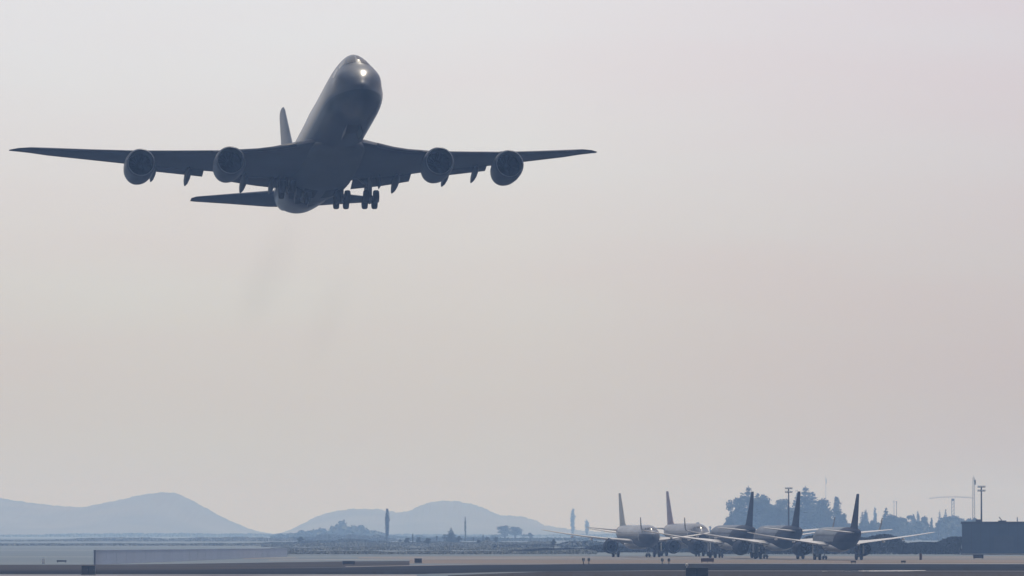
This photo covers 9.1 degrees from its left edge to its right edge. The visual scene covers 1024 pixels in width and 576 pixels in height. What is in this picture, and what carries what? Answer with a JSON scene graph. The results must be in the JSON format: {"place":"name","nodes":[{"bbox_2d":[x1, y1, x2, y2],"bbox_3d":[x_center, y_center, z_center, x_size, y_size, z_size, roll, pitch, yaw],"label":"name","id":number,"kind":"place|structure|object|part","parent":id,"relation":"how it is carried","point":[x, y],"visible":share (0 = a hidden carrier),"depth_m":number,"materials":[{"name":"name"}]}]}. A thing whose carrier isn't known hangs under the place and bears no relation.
{"place":"outdoors","nodes":[
{"label":"outdoors","id":0,"kind":"place"},
{"bbox_2d":[0,492,271,534],"bbox_3d":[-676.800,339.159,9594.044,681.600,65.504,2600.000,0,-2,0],"label":"hills","id":1,"kind":"structure","parent":0,"point":[165,513],"depth_m":9094.73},
{"bbox_2d":[0,561,409,569],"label":"service road","id":2,"kind":"structure","parent":0,"point":[205,566],"depth_m":927.40,"materials":[{"name":"grey asphalt"}]},
{"bbox_2d":[342,561,354,564],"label":"runway sign","id":3,"kind":"object","parent":2,"relation":"on","point":[348,562],"visible":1,"depth_m":963.84,"materials":[{"name":"metal"}]},
{"bbox_2d":[0,575,416,575],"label":"pavement","id":4,"kind":"structure","parent":0,"point":[208,575],"depth_m":731.29,"materials":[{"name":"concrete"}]},
{"bbox_2d":[81,566,95,574],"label":"equipment cabinet","id":5,"kind":"object","parent":4,"relation":"on","point":[88,570],"visible":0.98,"depth_m":739.45,"materials":[{"name":"metal"}]},
{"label":"door","id":6,"kind":"part","parent":5,"relation":"part of","materials":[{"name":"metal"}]},
{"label":"door","id":7,"kind":"part","parent":5,"relation":"part of","materials":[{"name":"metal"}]},
{"bbox_2d":[243,557,294,558],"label":"field track","id":8,"kind":"structure","parent":0,"point":[268,558],"depth_m":1212.79,"materials":[{"name":"soil"}]},
{"bbox_2d":[9,55,596,213],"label":"jumbo jet","id":9,"kind":"object","parent":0,"point":[328,155],"visible":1,"depth_m":718.88,"materials":[{"name":"grey metal"}]},
{"bbox_2d":[356,125,362,139],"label":"nose gear door","id":10,"kind":"structure","parent":9,"relation":"in","point":[359,132],"depth_m":698.06,"materials":[{"name":"grey metal"}]},
{"bbox_2d":[308,557,575,559],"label":"field track","id":11,"kind":"structure","parent":0,"point":[402,559],"depth_m":1167.90,"materials":[{"name":"soil"}]},
{"bbox_2d":[282,500,615,534],"bbox_3d":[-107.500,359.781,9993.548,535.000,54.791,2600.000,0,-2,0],"label":"hills","id":12,"kind":"structure","parent":0,"point":[442,517],"depth_m":9459.25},
{"bbox_2d":[345,563,632,566],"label":"field track","id":13,"kind":"structure","parent":0,"point":[484,564],"depth_m":983.73,"materials":[{"name":"soil"}]},
{"bbox_2d":[0,537,1023,575],"bbox_3d":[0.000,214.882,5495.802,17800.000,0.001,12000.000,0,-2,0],"label":"ground","id":14,"kind":"structure","parent":0,"point":[35,555],"depth_m":1374.46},
{"bbox_2d":[0,543,294,545],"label":"wood","id":15,"kind":"object","parent":14,"relation":"on","point":[137,544],"visible":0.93,"depth_m":2393.71,"materials":[{"name":"plant"}]},
{"bbox_2d":[0,536,303,540],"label":"wood","id":16,"kind":"object","parent":14,"relation":"on","point":[235,538],"visible":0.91,"depth_m":3527.06,"materials":[{"name":"plant"}]},
{"bbox_2d":[93,548,286,564],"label":"perimeter wall","id":17,"kind":"structure","parent":14,"relation":"on","point":[102,557],"depth_m":1098.19,"materials":[{"name":"paint"}]},
{"bbox_2d":[0,532,662,536],"bbox_3d":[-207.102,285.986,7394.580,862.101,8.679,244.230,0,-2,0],"label":"wood","id":18,"kind":"object","parent":14,"relation":"on","point":[181,534],"visible":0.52,"depth_m":7287.34,"materials":[{"name":"green plant"}]},
{"bbox_2d":[332,525,344,535],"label":"broadleaf tree","id":19,"kind":"object","parent":14,"relation":"on","point":[340,531],"visible":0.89,"depth_m":5067.40,"materials":[{"name":"green plant"}]},
{"bbox_2d":[270,520,491,538],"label":"wood","id":20,"kind":"object","parent":14,"relation":"on","point":[359,530],"visible":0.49,"depth_m":5060.33,"materials":[{"name":"green plant"}]},
{"bbox_2d":[385,508,389,540],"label":"poplar tree","id":21,"kind":"object","parent":14,"relation":"on","point":[387,518],"visible":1,"depth_m":3297.36,"materials":[{"name":"green plant"}]},
{"bbox_2d":[264,538,522,543],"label":"scrub belt","id":22,"kind":"object","parent":14,"relation":"on","point":[340,540],"visible":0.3,"depth_m":2703.36,"materials":[{"name":"plant"}]},
{"bbox_2d":[261,539,550,546],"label":"scrub belt","id":23,"kind":"object","parent":14,"relation":"on","point":[382,544],"visible":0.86,"depth_m":2207.63,"materials":[{"name":"plant"}]},
{"bbox_2d":[275,544,551,550],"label":"scrub belt","id":24,"kind":"object","parent":14,"relation":"on","point":[446,547],"visible":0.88,"depth_m":1755.93,"materials":[{"name":"plant"}]},
{"bbox_2d":[279,534,551,540],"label":"scrub belt","id":25,"kind":"object","parent":14,"relation":"on","point":[327,537],"visible":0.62,"depth_m":3644.51,"materials":[{"name":"plant"}]},
{"bbox_2d":[287,549,596,553],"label":"scrub belt","id":26,"kind":"object","parent":14,"relation":"on","point":[576,551],"visible":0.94,"depth_m":1447.35,"materials":[{"name":"plant"}]},
{"bbox_2d":[444,528,459,541],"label":"conifer tree","id":27,"kind":"object","parent":14,"relation":"on","point":[451,537],"visible":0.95,"depth_m":2897.20,"materials":[{"name":"green plant"}]},
{"bbox_2d":[464,519,465,541],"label":"poplar tree","id":28,"kind":"object","parent":14,"relation":"on","point":[465,529],"visible":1,"depth_m":3497.33,"materials":[{"name":"green plant"}]},
{"bbox_2d":[491,525,516,537],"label":"broadleaf tree","id":29,"kind":"object","parent":14,"relation":"on","point":[505,529],"visible":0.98,"depth_m":4594.47,"materials":[{"name":"green plant"}]},
{"bbox_2d":[0,564,1023,573],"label":"taxiway","id":30,"kind":"structure","parent":14,"relation":"on","point":[472,568],"depth_m":875.55,"materials":[{"name":"grey asphalt"}]},
{"bbox_2d":[510,527,525,537],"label":"broadleaf tree","id":31,"kind":"object","parent":14,"relation":"on","point":[518,530],"visible":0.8,"depth_m":4694.08,"materials":[{"name":"green plant"}]},
{"bbox_2d":[551,539,556,547],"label":"broadleaf tree","id":32,"kind":"object","parent":14,"relation":"on","point":[553,541],"visible":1,"depth_m":2048.25,"materials":[{"name":"green plant"}]},
{"bbox_2d":[570,508,575,535],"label":"poplar tree","id":33,"kind":"object","parent":14,"relation":"on","point":[572,518],"visible":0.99,"depth_m":6664.54,"materials":[{"name":"green plant"}]},
{"bbox_2d":[492,540,666,546],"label":"scrub belt","id":34,"kind":"object","parent":14,"relation":"on","point":[587,543],"visible":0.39,"depth_m":2121.20,"materials":[{"name":"plant"}]},
{"bbox_2d":[584,520,588,535],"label":"poplar tree","id":35,"kind":"object","parent":14,"relation":"on","point":[586,526],"visible":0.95,"depth_m":6664.74,"materials":[{"name":"green plant"}]},
{"bbox_2d":[514,544,688,552],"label":"scrub belt","id":36,"kind":"object","parent":14,"relation":"on","point":[598,548],"visible":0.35,"depth_m":1580.96,"materials":[{"name":"green plant"}]},
{"bbox_2d":[640,570,685,570],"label":"painted marking","id":37,"kind":"object","parent":14,"relation":"on","point":[662,570],"visible":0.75,"depth_m":826.79,"materials":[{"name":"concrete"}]},
{"bbox_2d":[358,556,1023,558],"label":"apron","id":38,"kind":"object","parent":14,"relation":"on","point":[726,557],"visible":0.8,"depth_m":1262.03,"materials":[{"name":"concrete"}]},
{"bbox_2d":[541,493,709,556],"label":"parked airliner","id":39,"kind":"object","parent":38,"relation":"on","point":[633,536],"visible":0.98,"depth_m":1277.82,"materials":[{"name":"white metal"}]},
{"bbox_2d":[588,491,728,555],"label":"parked airliner","id":40,"kind":"object","parent":38,"relation":"on","point":[672,528],"visible":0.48,"depth_m":1322.67,"materials":[{"name":"white metal"}]},
{"bbox_2d":[640,492,834,557],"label":"parked airliner","id":41,"kind":"object","parent":38,"relation":"on","point":[695,545],"visible":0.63,"depth_m":1235.59,"materials":[{"name":"white metal"}]},
{"bbox_2d":[684,491,882,558],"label":"parked airliner","id":42,"kind":"object","parent":38,"relation":"on","point":[794,530],"visible":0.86,"depth_m":1189.43,"materials":[{"name":"white metal"}]},
{"bbox_2d":[747,494,933,559],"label":"parked airliner","id":43,"kind":"object","parent":38,"relation":"on","point":[836,539],"visible":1,"depth_m":1146.96,"materials":[{"name":"white metal"}]},
{"bbox_2d":[409,494,976,540],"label":"wood","id":44,"kind":"object","parent":14,"relation":"on","point":[952,526],"visible":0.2,"depth_m":3920.08,"materials":[{"name":"green plant"}]},
{"bbox_2d":[410,559,1023,562],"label":"grass verge","id":45,"kind":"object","parent":14,"relation":"on","point":[718,561],"depth_m":1087.63,"materials":[{"name":"green plant"}]},
{"bbox_2d":[414,558,421,562],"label":"equipment cabinet","id":46,"kind":"object","parent":45,"relation":"on","point":[418,560],"visible":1,"depth_m":1021.38,"materials":[{"name":"metal"}]},
{"bbox_2d":[701,558,713,562],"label":"runway sign","id":47,"kind":"object","parent":45,"relation":"on","point":[707,560],"visible":1,"depth_m":1041.14,"materials":[{"name":"grey metal"}]},
{"bbox_2d":[723,516,736,524],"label":"broadleaf tree","id":48,"kind":"object","parent":14,"relation":"on","point":[729,520],"visible":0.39,"depth_m":3560.97,"materials":[{"name":"green plant"}]},
{"bbox_2d":[726,497,744,523],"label":"gum tree","id":49,"kind":"object","parent":14,"relation":"on","point":[737,502],"visible":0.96,"depth_m":3640.08,"materials":[{"name":"green plant"}]},
{"bbox_2d":[448,571,1023,575],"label":"runway","id":50,"kind":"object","parent":14,"relation":"on","point":[793,573],"visible":1,"depth_m":767.57,"materials":[{"name":"grey asphalt"}]},
{"bbox_2d":[857,570,925,570],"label":"standing water","id":51,"kind":"structure","parent":50,"relation":"on","point":[891,570],"depth_m":826.12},
{"bbox_2d":[736,493,746,524],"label":"conifer tree","id":52,"kind":"object","parent":14,"relation":"on","point":[742,508],"visible":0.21,"depth_m":3748.30,"materials":[{"name":"green plant"}]},
{"bbox_2d":[733,486,760,526],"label":"conifer tree","id":53,"kind":"object","parent":14,"relation":"on","point":[746,498],"visible":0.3,"depth_m":3715.49,"materials":[{"name":"green plant"}]},
{"bbox_2d":[743,496,791,528],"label":"broadleaf tree","id":54,"kind":"object","parent":14,"relation":"on","point":[759,504],"visible":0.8,"depth_m":3683.90,"materials":[{"name":"green plant"}]},
{"bbox_2d":[760,504,782,525],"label":"broadleaf tree","id":55,"kind":"object","parent":14,"relation":"on","point":[770,520],"visible":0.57,"depth_m":3654.29,"materials":[{"name":"green plant"}]},
{"bbox_2d":[770,499,790,524],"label":"gum tree","id":56,"kind":"object","parent":14,"relation":"on","point":[779,512],"visible":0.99,"depth_m":3608.19,"materials":[{"name":"green plant"}]},
{"bbox_2d":[776,498,792,524],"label":"gum tree","id":57,"kind":"object","parent":14,"relation":"on","point":[786,503],"visible":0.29,"depth_m":3731.97,"materials":[{"name":"green plant"}]},
{"bbox_2d":[785,487,791,524],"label":"floodlight mast","id":58,"kind":"object","parent":14,"relation":"on","point":[788,492],"visible":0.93,"depth_m":1648.82,"materials":[{"name":"metal"}]},
{"bbox_2d":[784,490,812,527],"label":"conifer tree","id":59,"kind":"object","parent":14,"relation":"on","point":[794,503],"visible":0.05,"depth_m":3763.71,"materials":[{"name":"green plant"}]},
{"bbox_2d":[789,486,818,537],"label":"conifer tree","id":60,"kind":"object","parent":14,"relation":"on","point":[807,505],"visible":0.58,"depth_m":3714.23,"materials":[{"name":"green plant"}]},
{"bbox_2d":[802,492,818,536],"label":"conifer tree","id":61,"kind":"object","parent":14,"relation":"on","point":[812,495],"visible":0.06,"depth_m":3794.90,"materials":[{"name":"green plant"}]},
{"bbox_2d":[806,498,837,528],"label":"broadleaf tree","id":62,"kind":"object","parent":14,"relation":"on","point":[821,507],"visible":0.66,"depth_m":3684.96,"materials":[{"name":"green plant"}]},
{"bbox_2d":[819,511,836,527],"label":"broadleaf tree","id":63,"kind":"object","parent":14,"relation":"on","point":[827,519],"visible":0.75,"depth_m":3623.52,"materials":[{"name":"green plant"}]},
{"bbox_2d":[704,534,961,553],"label":"scrub belt","id":64,"kind":"object","parent":14,"relation":"on","point":[951,545],"visible":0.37,"depth_m":1443.06,"materials":[{"name":"green plant"}]},
{"bbox_2d":[832,496,843,524],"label":"poplar tree","id":65,"kind":"object","parent":14,"relation":"on","point":[836,509],"visible":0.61,"depth_m":3747.87,"materials":[{"name":"green plant"}]},
{"bbox_2d":[837,513,848,526],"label":"broadleaf tree","id":66,"kind":"object","parent":14,"relation":"on","point":[842,518],"visible":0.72,"depth_m":3654.31,"materials":[{"name":"green plant"}]},
{"bbox_2d":[688,563,1023,563],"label":"kerb line","id":67,"kind":"object","parent":14,"relation":"on","point":[855,563],"visible":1,"depth_m":1013.79,"materials":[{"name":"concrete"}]},
{"bbox_2d":[858,512,869,537],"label":"conifer tree","id":68,"kind":"object","parent":14,"relation":"on","point":[861,524],"visible":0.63,"depth_m":3871.27,"materials":[{"name":"green plant"}]},
{"bbox_2d":[863,510,868,521],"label":"poplar tree","id":69,"kind":"object","parent":14,"relation":"on","point":[866,519],"visible":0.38,"depth_m":4104.26,"materials":[{"name":"green plant"}]},
{"bbox_2d":[867,520,876,536],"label":"broadleaf tree","id":70,"kind":"object","parent":14,"relation":"on","point":[871,526],"visible":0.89,"depth_m":3871.80,"materials":[{"name":"green plant"}]},
{"bbox_2d":[873,507,876,524],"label":"poplar tree","id":71,"kind":"object","parent":14,"relation":"on","point":[875,516],"visible":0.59,"depth_m":4646.59,"materials":[{"name":"green plant"}]},
{"bbox_2d":[877,508,896,535],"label":"conifer tree","id":72,"kind":"object","parent":14,"relation":"on","point":[886,524],"visible":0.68,"depth_m":3793.57,"materials":[{"name":"green plant"}]},
{"bbox_2d":[886,514,907,535],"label":"broadleaf tree","id":73,"kind":"object","parent":14,"relation":"on","point":[895,524],"visible":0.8,"depth_m":3870.73,"materials":[{"name":"green plant"}]},
{"bbox_2d":[906,515,915,523],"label":"gum tree","id":74,"kind":"object","parent":14,"relation":"on","point":[908,517],"visible":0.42,"depth_m":4182.08,"materials":[{"name":"green plant"}]},
{"bbox_2d":[921,516,929,535],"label":"broadleaf tree","id":75,"kind":"object","parent":14,"relation":"on","point":[924,519],"visible":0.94,"depth_m":3948.96,"materials":[{"name":"green plant"}]},
{"bbox_2d":[930,517,932,540],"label":"poplar tree","id":76,"kind":"object","parent":14,"relation":"on","point":[931,528],"visible":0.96,"depth_m":3871.96,"materials":[{"name":"green plant"}]},
{"bbox_2d":[933,521,942,540],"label":"gum tree","id":77,"kind":"object","parent":14,"relation":"on","point":[937,525],"visible":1,"depth_m":3716.98,"materials":[{"name":"green plant"}]},
{"bbox_2d":[930,496,972,517],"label":"tower crane","id":78,"kind":"object","parent":14,"relation":"on","point":[951,503],"visible":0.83,"depth_m":4197.59,"materials":[{"name":"paint"}]},
{"bbox_2d":[972,477,975,521],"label":"antenna mast","id":79,"kind":"object","parent":14,"relation":"on","point":[974,480],"visible":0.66,"depth_m":2498.81,"materials":[{"name":"metal"}]},
{"bbox_2d":[973,555,983,558],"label":"runway sign","id":80,"kind":"object","parent":14,"relation":"on","point":[978,556],"visible":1,"depth_m":1186.34,"materials":[{"name":"metal"}]},
{"bbox_2d":[977,486,984,521],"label":"floodlight mast","id":81,"kind":"object","parent":14,"relation":"on","point":[981,487],"visible":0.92,"depth_m":1558.90,"materials":[{"name":"metal"}]},
{"bbox_2d":[961,517,1023,554],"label":"shed","id":82,"kind":"structure","parent":14,"relation":"on","point":[999,537],"depth_m":1418.34,"materials":[{"name":"metal"}]},
{"bbox_2d":[994,536,1013,552],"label":"door","id":83,"kind":"structure","parent":82,"relation":"in","point":[1002,544],"depth_m":1418.05,"materials":[{"name":"metal"}]},
{"bbox_2d":[0,0,1023,533],"label":"sky","id":84,"kind":"structure","parent":0,"point":[789,249],"materials":[{"name":"grey"}]},
{"bbox_2d":[685,563,707,575],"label":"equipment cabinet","id":85,"kind":"object","parent":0,"point":[696,571],"visible":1,"depth_m":699.56,"materials":[{"name":"metal"}]},
{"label":"door","id":86,"kind":"part","parent":85,"relation":"part of","materials":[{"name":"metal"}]},
{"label":"door","id":87,"kind":"part","parent":85,"relation":"part of","materials":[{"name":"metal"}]}
]}

